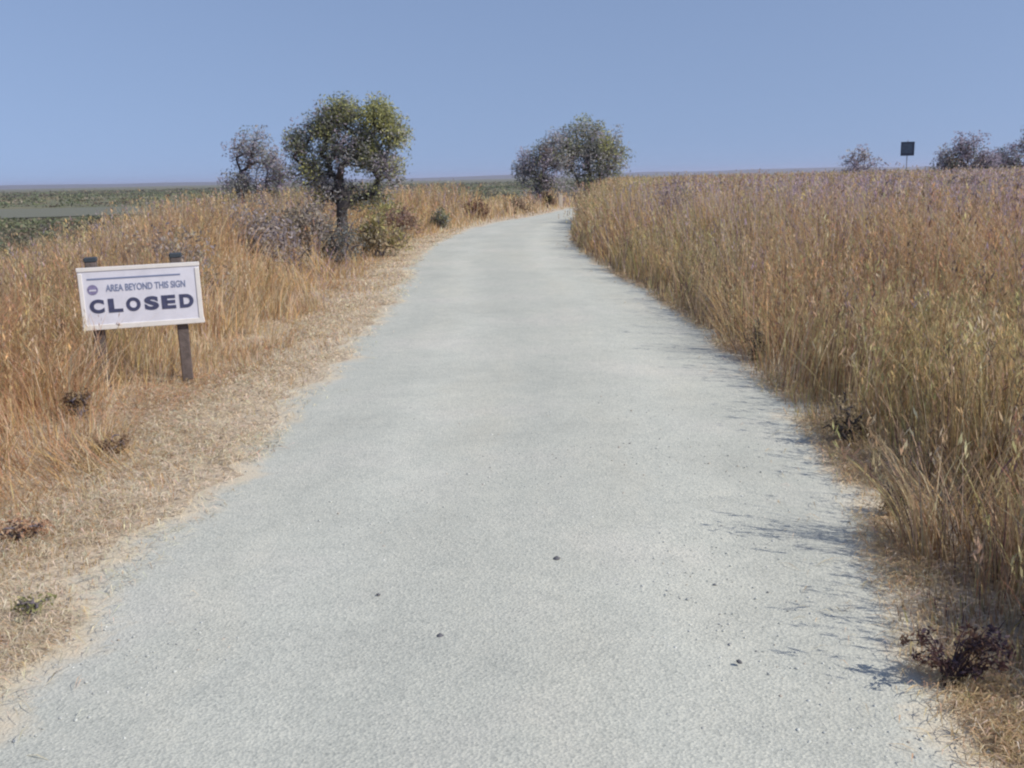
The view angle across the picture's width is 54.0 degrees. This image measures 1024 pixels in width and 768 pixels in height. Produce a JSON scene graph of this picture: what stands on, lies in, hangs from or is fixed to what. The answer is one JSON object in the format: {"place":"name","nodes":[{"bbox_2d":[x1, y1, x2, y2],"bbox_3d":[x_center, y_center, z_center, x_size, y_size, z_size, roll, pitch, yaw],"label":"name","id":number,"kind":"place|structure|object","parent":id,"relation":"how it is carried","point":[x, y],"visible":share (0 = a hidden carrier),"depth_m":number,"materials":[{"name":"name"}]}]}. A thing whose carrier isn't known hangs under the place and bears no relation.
{"place":"outdoors","nodes":[
{"label":"outdoors","id":0,"kind":"place"},
{"bbox_2d":[0,205,209,217],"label":"water","id":1,"kind":"structure","parent":0,"point":[44,212],"depth_m":146.14,"materials":[{"name":"grey liquid"}]},
{"bbox_2d":[0,208,1004,767],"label":"path","id":2,"kind":"structure","parent":0,"point":[536,654],"depth_m":4.01,"materials":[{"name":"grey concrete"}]},
{"bbox_2d":[0,169,1023,767],"bbox_3d":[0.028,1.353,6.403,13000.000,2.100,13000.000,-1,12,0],"label":"ground","id":3,"kind":"structure","parent":0,"point":[166,503],"depth_m":5.98,"materials":[{"name":"beige soil"}]},
{"bbox_2d":[0,512,55,547],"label":"weed","id":4,"kind":"object","parent":3,"relation":"on","point":[18,526],"visible":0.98,"depth_m":4.56,"materials":[{"name":"brown plant"}]},
{"bbox_2d":[9,592,56,624],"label":"weed","id":5,"kind":"object","parent":3,"relation":"on","point":[27,605],"visible":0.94,"depth_m":3.76,"materials":[{"name":"green plant"}]},
{"bbox_2d":[57,385,96,420],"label":"weed","id":6,"kind":"object","parent":3,"relation":"on","point":[72,397],"visible":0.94,"depth_m":6.90,"materials":[{"name":"brown plant"}]},
{"bbox_2d":[94,430,131,456],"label":"weed","id":7,"kind":"object","parent":3,"relation":"on","point":[124,439],"visible":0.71,"depth_m":6.07,"materials":[{"name":"brown plant"}]},
{"bbox_2d":[75,252,204,387],"bbox_3d":[-2.963,-0.409,8.143,0.925,1.268,0.129,-5,12,-15],"label":"notice sign","id":8,"kind":"object","parent":3,"relation":"on","point":[168,293],"visible":0.98,"depth_m":8.03,"materials":[{"name":"white"}]},
{"bbox_2d":[105,222,231,302],"bbox_3d":[-4.337,-1.373,12.534,1.693,1.276,1.257,-1,12,0],"label":"scrub bush","id":9,"kind":"object","parent":3,"relation":"on","point":[173,247],"visible":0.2,"depth_m":12.53,"materials":[{"name":"beige plant"}]},
{"bbox_2d":[196,193,326,275],"bbox_3d":[-4.229,-2.387,16.818,2.312,1.627,1.549,-1,12,0],"label":"scrub bush","id":10,"kind":"object","parent":3,"relation":"on","point":[266,234],"visible":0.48,"depth_m":16.71,"materials":[{"name":"grey plant"}]},
{"bbox_2d":[216,124,311,218],"bbox_3d":[-6.507,-4.949,26.739,2.523,3.836,1.461,-1,12,0],"label":"tree","id":11,"kind":"object","parent":3,"relation":"on","point":[244,151],"visible":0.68,"depth_m":26.41,"materials":[{"name":"grey plant"}]},
{"bbox_2d":[0,181,589,667],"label":"dry levee grass","id":12,"kind":"structure","parent":3,"relation":"on","point":[42,323],"depth_m":10.52,"materials":[{"name":"beige plant"}]},
{"bbox_2d":[250,194,345,262],"bbox_3d":[-4.114,-2.837,19.136,1.852,1.555,1.354,-1,12,0],"label":"scrub bush","id":13,"kind":"object","parent":3,"relation":"on","point":[304,216],"visible":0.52,"depth_m":18.93,"materials":[{"name":"grey plant"}]},
{"bbox_2d":[301,210,369,266],"bbox_3d":[-3.335,-2.668,18.950,1.378,1.211,0.911,-1,12,0],"label":"bush","id":14,"kind":"object","parent":3,"relation":"on","point":[336,245],"visible":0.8,"depth_m":18.87,"materials":[{"name":"grey plant"}]},
{"bbox_2d":[279,91,415,261],"bbox_3d":[-3.205,-4.004,19.912,2.709,3.483,1.242,-1,12,0],"label":"tree","id":15,"kind":"object","parent":3,"relation":"on","point":[362,148],"visible":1,"depth_m":19.67,"materials":[{"name":"green plant"}]},
{"bbox_2d":[348,209,413,257],"bbox_3d":[-2.727,-3.112,21.197,1.472,1.158,0.972,-1,12,0],"label":"scrub bush","id":16,"kind":"object","parent":3,"relation":"on","point":[372,230],"visible":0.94,"depth_m":21.08,"materials":[{"name":"green plant"}]},
{"bbox_2d":[0,175,776,262],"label":"marsh plants","id":17,"kind":"object","parent":3,"relation":"on","point":[19,227],"visible":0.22,"depth_m":245.96,"materials":[{"name":"green plant"}]},
{"bbox_2d":[356,193,425,229],"bbox_3d":[-3.640,-4.820,29.061,2.240,1.403,1.522,-1,12,0],"label":"bush","id":18,"kind":"object","parent":3,"relation":"on","point":[386,207],"visible":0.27,"depth_m":28.91,"materials":[{"name":"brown plant"}]},
{"bbox_2d":[382,205,424,238],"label":"bush","id":19,"kind":"object","parent":3,"relation":"on","point":[402,217],"visible":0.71,"depth_m":27.63,"materials":[{"name":"brown plant"}]},
{"bbox_2d":[427,207,451,228],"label":"bush","id":20,"kind":"object","parent":3,"relation":"on","point":[442,219],"visible":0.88,"depth_m":32.03,"materials":[{"name":"green plant"}]},
{"bbox_2d":[460,199,491,218],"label":"bush","id":21,"kind":"object","parent":3,"relation":"on","point":[485,212],"visible":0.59,"depth_m":39.32,"materials":[{"name":"brown plant"}]},
{"bbox_2d":[0,230,1023,767],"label":"fallen straw","id":22,"kind":"object","parent":3,"relation":"on","point":[992,714],"visible":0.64,"depth_m":5.14,"materials":[{"name":"beige plant"}]},
{"bbox_2d":[503,197,535,213],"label":"bush","id":23,"kind":"object","parent":3,"relation":"on","point":[521,206],"visible":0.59,"depth_m":45.66,"materials":[{"name":"brown plant"}]},
{"bbox_2d":[510,129,579,200],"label":"tree","id":24,"kind":"object","parent":3,"relation":"on","point":[543,160],"visible":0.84,"depth_m":62.85,"materials":[{"name":"grey plant"}]},
{"bbox_2d":[541,191,556,207],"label":"bush","id":25,"kind":"object","parent":3,"relation":"on","point":[550,199],"visible":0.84,"depth_m":53.52,"materials":[{"name":"green plant"}]},
{"bbox_2d":[559,194,562,207],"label":"marker post","id":26,"kind":"object","parent":3,"relation":"on","point":[560,200],"visible":0.78,"depth_m":52.58,"materials":[{"name":"white wood"}]},
{"bbox_2d":[550,113,635,203],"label":"tree","id":27,"kind":"object","parent":3,"relation":"on","point":[594,148],"visible":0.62,"depth_m":63.88,"materials":[{"name":"green plant"}]},
{"bbox_2d":[642,173,712,227],"bbox_3d":[3.467,-3.564,21.264,1.714,1.793,1.393,-1,12,0],"label":"brush","id":28,"kind":"object","parent":3,"relation":"on","point":[670,200],"visible":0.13,"depth_m":21.07,"materials":[{"name":"brown plant"}]},
{"bbox_2d":[736,314,770,360],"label":"weed","id":29,"kind":"object","parent":3,"relation":"on","point":[758,333],"visible":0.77,"depth_m":8.66,"materials":[{"name":"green plant"}]},
{"bbox_2d":[558,165,1023,767],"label":"tall dry grass","id":30,"kind":"structure","parent":3,"relation":"on","point":[904,307],"depth_m":7.98,"materials":[{"name":"beige plant"}]},
{"bbox_2d":[900,141,914,170],"bbox_3d":[15.389,-8.028,39.271,0.500,2.900,0.064,1,12,12],"label":"post sign","id":31,"kind":"object","parent":30,"relation":"in","point":[907,148],"visible":0.74,"depth_m":39.02,"materials":[{"name":"grey metal"}]},
{"bbox_2d":[820,383,877,447],"bbox_3d":[1.993,0.237,5.963,0.306,0.500,0.315,6,14,31],"label":"weed","id":32,"kind":"object","parent":3,"relation":"on","point":[854,423],"visible":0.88,"depth_m":5.92,"materials":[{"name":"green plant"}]},
{"bbox_2d":[836,143,883,172],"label":"shrub","id":33,"kind":"object","parent":3,"relation":"on","point":[857,163],"visible":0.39,"depth_m":55.23,"materials":[{"name":"grey plant"}]},
{"bbox_2d":[821,161,945,220],"bbox_3d":[6.207,-2.753,16.734,2.676,1.873,2.142,-1,12,0],"label":"brush","id":34,"kind":"object","parent":3,"relation":"on","point":[859,174],"visible":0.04,"depth_m":16.43,"materials":[{"name":"brown plant"}]},
{"bbox_2d":[875,464,919,517],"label":"weed","id":35,"kind":"object","parent":3,"relation":"on","point":[899,491],"visible":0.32,"depth_m":4.68,"materials":[{"name":"brown plant"}]},
{"bbox_2d":[886,157,1023,200],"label":"brush","id":36,"kind":"object","parent":3,"relation":"on","point":[953,177],"visible":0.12,"depth_m":22.45,"materials":[{"name":"brown plant"}]},
{"bbox_2d":[899,621,1015,687],"bbox_3d":[1.392,0.847,3.136,0.338,0.206,0.200,-1,12,0],"label":"dead weed","id":37,"kind":"object","parent":3,"relation":"on","point":[975,644],"visible":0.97,"depth_m":3.12,"materials":[{"name":"brown plant"}]},
{"bbox_2d":[925,130,1005,170],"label":"shrub","id":38,"kind":"object","parent":3,"relation":"on","point":[963,149],"visible":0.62,"depth_m":56.00,"materials":[{"name":"grey plant"}]},
{"bbox_2d":[929,163,1023,224],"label":"brush","id":39,"kind":"object","parent":3,"relation":"on","point":[988,186],"visible":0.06,"depth_m":16.39,"materials":[{"name":"brown plant"}]},
{"bbox_2d":[990,129,1023,169],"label":"shrub","id":40,"kind":"object","parent":3,"relation":"on","point":[1008,162],"visible":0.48,"depth_m":57.46,"materials":[{"name":"grey plant"}]},
{"bbox_2d":[1015,536,1023,616],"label":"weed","id":41,"kind":"object","parent":3,"relation":"on","point":[1017,581],"visible":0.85,"depth_m":3.53,"materials":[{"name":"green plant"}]},
{"bbox_2d":[0,165,1023,188],"bbox_3d":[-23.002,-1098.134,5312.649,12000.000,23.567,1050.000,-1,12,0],"label":"hills","id":42,"kind":"structure","parent":0,"point":[830,169],"depth_m":4975.76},
{"bbox_2d":[0,0,1023,184],"label":"sky","id":43,"kind":"structure","parent":0,"point":[92,91],"materials":[{"name":"blue"}]}
]}

